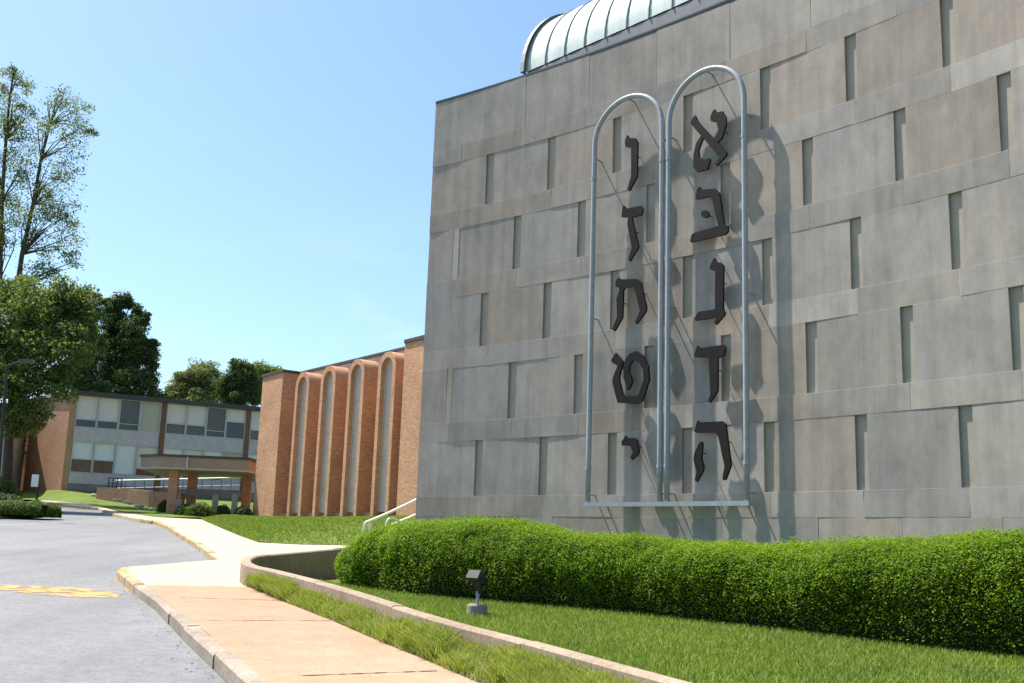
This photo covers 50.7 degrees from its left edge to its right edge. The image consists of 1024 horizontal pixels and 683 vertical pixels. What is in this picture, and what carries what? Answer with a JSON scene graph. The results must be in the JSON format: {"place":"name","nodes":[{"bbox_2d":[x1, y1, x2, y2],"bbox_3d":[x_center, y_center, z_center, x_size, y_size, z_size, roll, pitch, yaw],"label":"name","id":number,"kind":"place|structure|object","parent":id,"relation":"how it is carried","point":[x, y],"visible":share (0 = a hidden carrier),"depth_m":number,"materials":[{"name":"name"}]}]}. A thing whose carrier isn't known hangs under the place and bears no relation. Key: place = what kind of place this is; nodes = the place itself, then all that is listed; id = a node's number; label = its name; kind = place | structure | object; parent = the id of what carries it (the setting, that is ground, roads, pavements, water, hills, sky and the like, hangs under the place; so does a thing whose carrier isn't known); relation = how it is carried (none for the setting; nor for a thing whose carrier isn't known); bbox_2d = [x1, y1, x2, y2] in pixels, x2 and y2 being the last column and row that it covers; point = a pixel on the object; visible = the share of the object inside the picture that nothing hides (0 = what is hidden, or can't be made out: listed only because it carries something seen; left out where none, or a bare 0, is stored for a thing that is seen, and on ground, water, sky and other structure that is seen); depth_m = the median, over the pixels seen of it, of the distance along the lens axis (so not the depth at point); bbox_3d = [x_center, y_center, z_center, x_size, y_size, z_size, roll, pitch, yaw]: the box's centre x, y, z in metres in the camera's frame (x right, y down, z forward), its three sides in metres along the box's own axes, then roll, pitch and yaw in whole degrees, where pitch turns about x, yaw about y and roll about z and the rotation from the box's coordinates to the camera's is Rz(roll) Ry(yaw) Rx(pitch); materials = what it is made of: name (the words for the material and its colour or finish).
{"place":"outdoors","nodes":[
{"label":"outdoors","id":0,"kind":"place"},
{"bbox_2d":[41,500,153,522],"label":"pavement","id":1,"kind":"structure","parent":0,"point":[148,518],"depth_m":54.35,"materials":[{"name":"concrete"}]},
{"bbox_2d":[0,506,225,682],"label":"road","id":2,"kind":"structure","parent":0,"point":[55,639],"depth_m":13.65,"materials":[{"name":"grey asphalt"}]},
{"bbox_2d":[0,516,43,518],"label":"traffic island","id":3,"kind":"structure","parent":2,"relation":"on","point":[11,517],"depth_m":44.63,"materials":[{"name":"soil"}]},
{"bbox_2d":[0,476,22,497],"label":"shrub","id":4,"kind":"object","parent":3,"relation":"on","point":[7,487],"visible":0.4,"depth_m":55.27,"materials":[{"name":"green plant"}]},
{"bbox_2d":[0,493,22,500],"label":"shrub","id":5,"kind":"object","parent":3,"relation":"on","point":[3,496],"visible":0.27,"depth_m":48.16,"materials":[{"name":"green plant"}]},
{"bbox_2d":[0,359,34,472],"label":"street lamp","id":6,"kind":"object","parent":3,"relation":"on","point":[32,361],"visible":1,"depth_m":44.18,"materials":[{"name":"black metal"}]},
{"bbox_2d":[0,500,61,517],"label":"hedge","id":7,"kind":"object","parent":3,"relation":"on","point":[34,508],"visible":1,"depth_m":44.16,"materials":[{"name":"green plant"}]},
{"bbox_2d":[30,474,39,499],"bbox_3d":[-20.481,6.570,46.358,0.377,1.771,0.110,2,-11,0],"label":"sign post","id":8,"kind":"object","parent":3,"relation":"on","point":[35,479],"visible":0.8,"depth_m":46.41,"materials":[{"name":"white metal"}]},
{"bbox_2d":[0,274,108,482],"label":"broad tree","id":9,"kind":"object","parent":3,"relation":"on","point":[59,323],"visible":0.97,"depth_m":57.60,"materials":[{"name":"green plant"}]},
{"bbox_2d":[0,585,118,597],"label":"road marking","id":10,"kind":"object","parent":2,"relation":"on","point":[86,593],"visible":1,"depth_m":15.80,"materials":[{"name":"yellow paint"}]},
{"bbox_2d":[45,502,152,523],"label":"kerb","id":11,"kind":"structure","parent":2,"relation":"on","point":[119,516],"depth_m":55.72,"materials":[{"name":"grey concrete"}]},
{"bbox_2d":[116,567,143,593],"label":"kerb","id":12,"kind":"structure","parent":2,"relation":"on","point":[126,579],"depth_m":17.04,"materials":[{"name":"yellow concrete"}]},
{"bbox_2d":[111,581,214,677],"bbox_3d":[-4.426,3.343,13.127,0.270,0.488,11.099,7,-12,-24],"label":"grit","id":13,"kind":"object","parent":2,"relation":"on","point":[176,644],"visible":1,"depth_m":10.87,"materials":[{"name":"grey gravel"}]},
{"bbox_2d":[152,520,216,559],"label":"kerb","id":14,"kind":"structure","parent":2,"relation":"on","point":[206,552],"depth_m":29.52,"materials":[{"name":"concrete"}]},
{"bbox_2d":[133,584,267,682],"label":"kerb","id":15,"kind":"structure","parent":2,"relation":"on","point":[220,660],"depth_m":10.37,"materials":[{"name":"concrete"}]},
{"bbox_2d":[16,490,252,516],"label":"lawn","id":16,"kind":"structure","parent":0,"point":[76,496],"depth_m":68.85,"materials":[{"name":"green plant"}]},
{"bbox_2d":[0,62,48,279],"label":"tall tree","id":17,"kind":"object","parent":16,"relation":"on","point":[9,123],"visible":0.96,"depth_m":71.39,"materials":[{"name":"green plant"}]},
{"bbox_2d":[155,500,166,511],"bbox_3d":[-18.423,8.753,57.252,0.906,0.817,0.911,2,-11,0],"label":"shrub","id":18,"kind":"object","parent":16,"relation":"on","point":[161,507],"visible":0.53,"depth_m":56.98,"materials":[{"name":"green plant"}]},
{"bbox_2d":[115,477,240,497],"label":"ramp handrail","id":19,"kind":"object","parent":16,"relation":"on","point":[182,486],"visible":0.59,"depth_m":69.87,"materials":[{"name":"white metal"}]},
{"bbox_2d":[174,503,192,517],"bbox_3d":[-16.340,8.469,54.171,1.206,0.762,1.099,2,-11,0],"label":"shrub","id":20,"kind":"object","parent":16,"relation":"on","point":[181,509],"visible":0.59,"depth_m":53.93,"materials":[{"name":"green plant"}]},
{"bbox_2d":[140,454,256,517],"bbox_3d":[-16.572,7.972,57.893,6.798,3.280,6.283,2,-11,0],"label":"entrance canopy","id":21,"kind":"object","parent":16,"relation":"on","point":[175,467],"visible":0.77,"depth_m":55.53,"materials":[{"name":"brown brick"}]},
{"bbox_2d":[183,501,215,517],"bbox_3d":[-15.553,8.384,53.904,1.652,0.882,1.285,2,-11,0],"label":"shrub","id":22,"kind":"object","parent":16,"relation":"on","point":[200,510],"visible":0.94,"depth_m":53.59,"materials":[{"name":"green plant"}]},
{"bbox_2d":[175,489,240,517],"bbox_3d":[-15.530,8.460,55.692,3.294,1.761,2.448,2,-11,0],"label":"concrete barrier","id":23,"kind":"object","parent":16,"relation":"on","point":[233,494],"visible":0.65,"depth_m":56.79,"materials":[{"name":"grey concrete"}]},
{"bbox_2d":[216,504,230,514],"bbox_3d":[-14.688,8.630,54.888,1.135,0.749,1.071,2,-11,0],"label":"shrub","id":24,"kind":"object","parent":16,"relation":"on","point":[224,509],"visible":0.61,"depth_m":54.62,"materials":[{"name":"green plant"}]},
{"bbox_2d":[23,500,319,544],"bbox_3d":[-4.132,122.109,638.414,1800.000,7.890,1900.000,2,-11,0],"label":"ground","id":25,"kind":"structure","parent":0,"point":[251,507],"depth_m":55.35,"materials":[{"name":"green plant"}]},
{"bbox_2d":[0,404,26,488],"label":"pale building","id":26,"kind":"structure","parent":25,"relation":"on","point":[18,455],"depth_m":76.56,"materials":[{"name":"brown"}]},
{"bbox_2d":[20,419,29,490],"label":"stair block","id":27,"kind":"structure","parent":25,"relation":"on","point":[25,452],"depth_m":78.94,"materials":[{"name":"red brick"}]},
{"bbox_2d":[10,83,99,482],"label":"tall tree","id":28,"kind":"object","parent":25,"relation":"on","point":[25,246],"visible":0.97,"depth_m":68.73,"materials":[{"name":"green plant"}]},
{"bbox_2d":[57,297,112,392],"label":"dark tree","id":29,"kind":"object","parent":25,"relation":"on","point":[92,382],"visible":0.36,"depth_m":96.64,"materials":[{"name":"green plant"}]},
{"bbox_2d":[96,289,173,398],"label":"evergreen tree","id":30,"kind":"object","parent":25,"relation":"on","point":[132,348],"visible":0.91,"depth_m":100.22,"materials":[{"name":"green plant"}]},
{"bbox_2d":[96,487,184,507],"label":"garden wall","id":31,"kind":"structure","parent":25,"relation":"on","point":[147,498],"depth_m":64.38,"materials":[{"name":"brick"}]},
{"bbox_2d":[107,477,121,487],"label":"black railing","id":32,"kind":"object","parent":31,"relation":"on","point":[112,483],"visible":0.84,"depth_m":67.57,"materials":[{"name":"black metal"}]},
{"bbox_2d":[23,390,260,499],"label":"classroom building","id":33,"kind":"structure","parent":25,"relation":"on","point":[90,441],"depth_m":76.13,"materials":[{"name":"grey brick"}]},
{"bbox_2d":[69,441,93,472],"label":"window","id":34,"kind":"structure","parent":33,"relation":"in","point":[81,459],"depth_m":74.26,"materials":[{"name":"white glass"}]},
{"bbox_2d":[74,395,98,427],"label":"window","id":35,"kind":"structure","parent":33,"relation":"in","point":[87,406],"depth_m":74.86,"materials":[{"name":"white glass"}]},
{"bbox_2d":[91,442,115,474],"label":"window","id":36,"kind":"structure","parent":33,"relation":"in","point":[104,453],"depth_m":74.92,"materials":[{"name":"white glass"}]},
{"bbox_2d":[96,397,120,429],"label":"window","id":37,"kind":"structure","parent":33,"relation":"in","point":[108,408],"depth_m":75.50,"materials":[{"name":"white glass"}]},
{"bbox_2d":[113,444,136,475],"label":"window","id":38,"kind":"structure","parent":33,"relation":"in","point":[125,455],"depth_m":75.56,"materials":[{"name":"white glass"}]},
{"bbox_2d":[118,399,141,431],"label":"window","id":39,"kind":"structure","parent":33,"relation":"in","point":[130,410],"depth_m":76.15,"materials":[{"name":"grey glass"}]},
{"bbox_2d":[134,445,157,476],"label":"window","id":40,"kind":"structure","parent":33,"relation":"in","point":[140,449],"depth_m":76.10,"materials":[{"name":"grey glass"}]},
{"bbox_2d":[139,401,161,432],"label":"window","id":41,"kind":"structure","parent":33,"relation":"in","point":[150,415],"depth_m":76.79,"materials":[{"name":"beige glass"}]},
{"bbox_2d":[161,447,183,477],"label":"window","id":42,"kind":"structure","parent":33,"relation":"in","point":[166,450],"depth_m":77.11,"materials":[{"name":"grey glass"}]},
{"bbox_2d":[165,403,187,434],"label":"window","id":43,"kind":"structure","parent":33,"relation":"in","point":[176,416],"depth_m":77.62,"materials":[{"name":"white glass"}]},
{"bbox_2d":[181,449,203,479],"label":"window","id":44,"kind":"structure","parent":33,"relation":"in","point":[186,451],"depth_m":77.76,"materials":[{"name":"glass"}]},
{"bbox_2d":[185,405,207,436],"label":"window","id":45,"kind":"structure","parent":33,"relation":"in","point":[196,418],"depth_m":78.24,"materials":[{"name":"white glass"}]},
{"bbox_2d":[201,450,223,480],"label":"window","id":46,"kind":"structure","parent":33,"relation":"in","point":[206,452],"depth_m":78.34,"materials":[{"name":"white glass"}]},
{"bbox_2d":[205,407,226,437],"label":"window","id":47,"kind":"structure","parent":33,"relation":"in","point":[216,417],"depth_m":78.90,"materials":[{"name":"grey glass"}]},
{"bbox_2d":[222,451,242,481],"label":"window","id":48,"kind":"structure","parent":33,"relation":"in","point":[227,454],"depth_m":78.97,"materials":[{"name":"glass"}]},
{"bbox_2d":[225,408,245,439],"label":"window","id":49,"kind":"structure","parent":33,"relation":"in","point":[236,418],"depth_m":79.55,"materials":[{"name":"grey glass"}]},
{"bbox_2d":[248,453,256,482],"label":"window","id":50,"kind":"structure","parent":33,"relation":"in","point":[251,455],"depth_m":79.73,"materials":[{"name":"white glass"}]},
{"bbox_2d":[249,411,259,440],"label":"window","id":51,"kind":"structure","parent":33,"relation":"in","point":[255,415],"depth_m":80.20,"materials":[{"name":"white glass"}]},
{"bbox_2d":[161,356,223,402],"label":"pale tree","id":52,"kind":"object","parent":25,"relation":"on","point":[194,385],"visible":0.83,"depth_m":128.16,"materials":[{"name":"green plant"}]},
{"bbox_2d":[209,357,261,405],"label":"round tree","id":53,"kind":"object","parent":25,"relation":"on","point":[238,383],"visible":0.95,"depth_m":120.25,"materials":[{"name":"green plant"}]},
{"bbox_2d":[252,359,282,405],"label":"green tree","id":54,"kind":"object","parent":25,"relation":"on","point":[263,368],"visible":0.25,"depth_m":126.24,"materials":[{"name":"green plant"}]},
{"bbox_2d":[253,335,423,516],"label":"brick building","id":55,"kind":"structure","parent":25,"relation":"on","point":[339,439],"depth_m":48.86,"materials":[{"name":"red brick"}]},
{"bbox_2d":[239,547,690,682],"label":"retaining wall","id":56,"kind":"structure","parent":25,"relation":"on","point":[302,568],"depth_m":11.70,"materials":[{"name":"concrete"}]},
{"bbox_2d":[127,517,346,586],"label":"pavement","id":57,"kind":"structure","parent":0,"point":[231,550],"depth_m":22.80,"materials":[{"name":"concrete"}]},
{"bbox_2d":[0,0,590,406],"label":"sky","id":58,"kind":"structure","parent":0,"point":[258,177],"materials":[{"name":"blue"}]},
{"bbox_2d":[201,514,415,544],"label":"lawn","id":59,"kind":"structure","parent":0,"point":[317,539],"depth_m":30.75,"materials":[{"name":"green plant"}]},
{"bbox_2d":[233,506,252,515],"bbox_3d":[-13.528,8.621,54.474,1.068,0.706,1.062,2,-11,0],"label":"shrub","id":60,"kind":"object","parent":59,"relation":"on","point":[242,510],"visible":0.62,"depth_m":54.22,"materials":[{"name":"green plant"}]},
{"bbox_2d":[363,499,415,530],"bbox_3d":[-3.553,5.481,34.020,0.220,1.633,3.505,-4,-12,28],"label":"handrail","id":61,"kind":"object","parent":59,"relation":"on","point":[384,514],"visible":0.56,"depth_m":33.22,"materials":[{"name":"silver metal"}]},
{"bbox_2d":[385,517,399,525],"bbox_3d":[-3.610,5.870,33.731,0.220,0.757,0.865,-7,-14,39],"label":"handrail","id":62,"kind":"object","parent":59,"relation":"on","point":[390,518],"visible":0.49,"depth_m":33.52,"materials":[{"name":"silver metal"}]},
{"bbox_2d":[393,514,415,524],"bbox_3d":[-3.274,5.963,35.257,0.214,1.172,2.312,-3,-12,26],"label":"handrail","id":63,"kind":"object","parent":59,"relation":"on","point":[408,517],"visible":0.3,"depth_m":34.95,"materials":[{"name":"silver metal"}]},
{"bbox_2d":[146,585,477,682],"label":"footpath","id":64,"kind":"structure","parent":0,"point":[268,638],"depth_m":10.39,"materials":[{"name":"beige concrete"}]},
{"bbox_2d":[297,670,436,675],"bbox_3d":[-1.160,2.686,8.764,1.174,0.022,0.032,7,-12,-23],"label":"pavement joint","id":65,"kind":"object","parent":64,"relation":"on","point":[374,672],"visible":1,"depth_m":8.80,"materials":[{"name":"soil"}]},
{"bbox_2d":[242,571,510,682],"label":"verge","id":66,"kind":"structure","parent":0,"point":[465,674],"depth_m":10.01,"materials":[{"name":"green plant"}]},
{"bbox_2d":[247,571,690,682],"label":"verge grass","id":67,"kind":"structure","parent":66,"relation":"on","point":[519,665],"depth_m":8.95,"materials":[{"name":"green plant"}]},
{"bbox_2d":[313,577,1023,682],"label":"lawn","id":68,"kind":"structure","parent":0,"point":[332,579],"depth_m":10.91,"materials":[{"name":"green plant"}]},
{"bbox_2d":[466,570,487,616],"bbox_3d":[-0.430,3.154,13.567,0.267,0.564,0.263,-8,-14,41],"label":"floodlight","id":69,"kind":"object","parent":68,"relation":"on","point":[477,579],"visible":0.88,"depth_m":13.53,"materials":[{"name":"grey metal"}]},
{"bbox_2d":[334,514,1023,657],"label":"hedge","id":70,"kind":"object","parent":68,"relation":"on","point":[964,591],"visible":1,"depth_m":13.45,"materials":[{"name":"green plant"}]},
{"bbox_2d":[415,0,1023,550],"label":"stone building","id":71,"kind":"structure","parent":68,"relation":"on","point":[885,158],"depth_m":18.61,"materials":[{"name":"stone"}]},
{"bbox_2d":[612,277,647,330],"bbox_3d":[2.262,-0.724,20.304,0.806,1.032,0.206,-9,-15,44],"label":"metal letter","id":72,"kind":"object","parent":71,"relation":"attached to","point":[622,285],"visible":1,"depth_m":20.31,"materials":[{"name":"brown metal"}]},
{"bbox_2d":[611,351,650,403],"bbox_3d":[2.241,0.678,20.009,0.894,1.000,0.207,-9,-15,44],"label":"metal letter","id":73,"kind":"object","parent":71,"relation":"attached to","point":[625,366],"visible":1,"depth_m":19.96,"materials":[{"name":"brown metal"}]},
{"bbox_2d":[621,435,640,459],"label":"metal letter","id":74,"kind":"object","parent":71,"relation":"attached to","point":[633,443],"visible":1,"depth_m":19.63,"materials":[{"name":"brown metal"}]},
{"bbox_2d":[621,205,643,261],"bbox_3d":[2.336,-2.059,20.534,0.515,1.137,0.205,-9,-15,44],"label":"metal letter","id":75,"kind":"object","parent":71,"relation":"attached to","point":[631,214],"visible":1,"depth_m":20.45,"materials":[{"name":"brown metal"}]},
{"bbox_2d":[625,135,640,191],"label":"metal letter","id":76,"kind":"object","parent":71,"relation":"attached to","point":[632,144],"visible":1,"depth_m":20.70,"materials":[{"name":"brown metal"}]},
{"bbox_2d":[583,65,754,506],"bbox_3d":[2.826,-1.004,19.722,0.306,7.949,3.622,12,-15,-43],"label":"tablet frame","id":77,"kind":"object","parent":71,"relation":"attached to","point":[745,292],"visible":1,"depth_m":19.51,"materials":[{"name":"grey metal"}]},
{"bbox_2d":[690,109,727,172],"bbox_3d":[3.608,-3.621,19.558,0.206,1.103,0.800,12,-15,-42],"label":"metal letter","id":78,"kind":"object","parent":71,"relation":"attached to","point":[700,164],"visible":1,"depth_m":19.45,"materials":[{"name":"brown metal"}]},
{"bbox_2d":[690,187,728,242],"bbox_3d":[3.570,-2.304,19.298,0.206,1.004,0.821,12,-15,-42],"label":"metal letter","id":79,"kind":"object","parent":71,"relation":"attached to","point":[721,229],"visible":1,"depth_m":19.16,"materials":[{"name":"brown metal"}]},
{"bbox_2d":[694,345,726,402],"bbox_3d":[3.486,0.559,18.735,0.205,1.035,0.668,12,-15,-42],"label":"metal letter","id":80,"kind":"object","parent":71,"relation":"attached to","point":[714,354],"visible":1,"depth_m":18.61,"materials":[{"name":"brown metal"}]},
{"bbox_2d":[695,258,726,324],"bbox_3d":[3.533,-0.852,19.007,0.205,1.203,0.649,12,-15,-42],"label":"metal letter","id":81,"kind":"object","parent":71,"relation":"attached to","point":[718,312],"visible":1,"depth_m":18.81,"materials":[{"name":"brown metal"}]},
{"bbox_2d":[693,420,731,481],"bbox_3d":[3.470,1.863,18.453,0.206,1.056,0.779,12,-15,-42],"label":"metal letter","id":82,"kind":"object","parent":71,"relation":"attached to","point":[719,429],"visible":1,"depth_m":18.40,"materials":[{"name":"brown metal"}]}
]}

